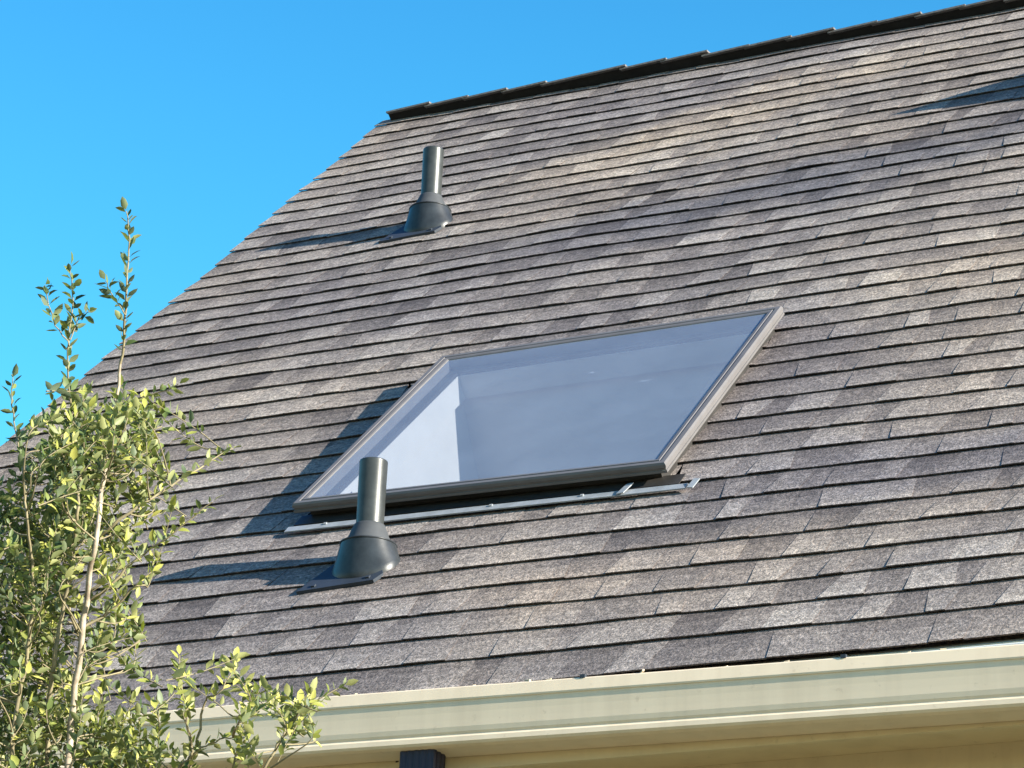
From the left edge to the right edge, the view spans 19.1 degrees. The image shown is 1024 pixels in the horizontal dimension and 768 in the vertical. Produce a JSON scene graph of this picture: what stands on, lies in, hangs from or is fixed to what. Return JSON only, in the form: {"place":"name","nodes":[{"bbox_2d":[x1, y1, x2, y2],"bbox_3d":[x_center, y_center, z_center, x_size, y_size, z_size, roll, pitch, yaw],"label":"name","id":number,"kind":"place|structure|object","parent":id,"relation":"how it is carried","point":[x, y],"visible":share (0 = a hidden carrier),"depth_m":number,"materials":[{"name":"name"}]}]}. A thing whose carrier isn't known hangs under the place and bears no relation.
{"place":"outdoors","nodes":[
{"label":"outdoors","id":0,"kind":"place"},
{"bbox_2d":[0,197,357,767],"bbox_3d":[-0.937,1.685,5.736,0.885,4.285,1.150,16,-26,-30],"label":"tree","id":1,"kind":"object","parent":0,"point":[81,481],"visible":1,"depth_m":6.14,"materials":[{"name":"green plant"}]},
{"bbox_2d":[0,0,984,445],"label":"sky","id":2,"kind":"structure","parent":0,"point":[207,117],"materials":[{"name":"blue"}]},
{"bbox_2d":[0,0,1023,767],"bbox_3d":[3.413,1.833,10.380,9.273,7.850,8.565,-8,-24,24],"label":"house","id":3,"kind":"structure","parent":0,"point":[690,386],"depth_m":9.26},
{"bbox_2d":[244,648,946,703],"bbox_3d":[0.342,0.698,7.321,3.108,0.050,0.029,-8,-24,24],"label":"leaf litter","id":4,"kind":"object","parent":3,"relation":"on","point":[642,670],"visible":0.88,"depth_m":7.38,"materials":[{"name":"brown plant"}]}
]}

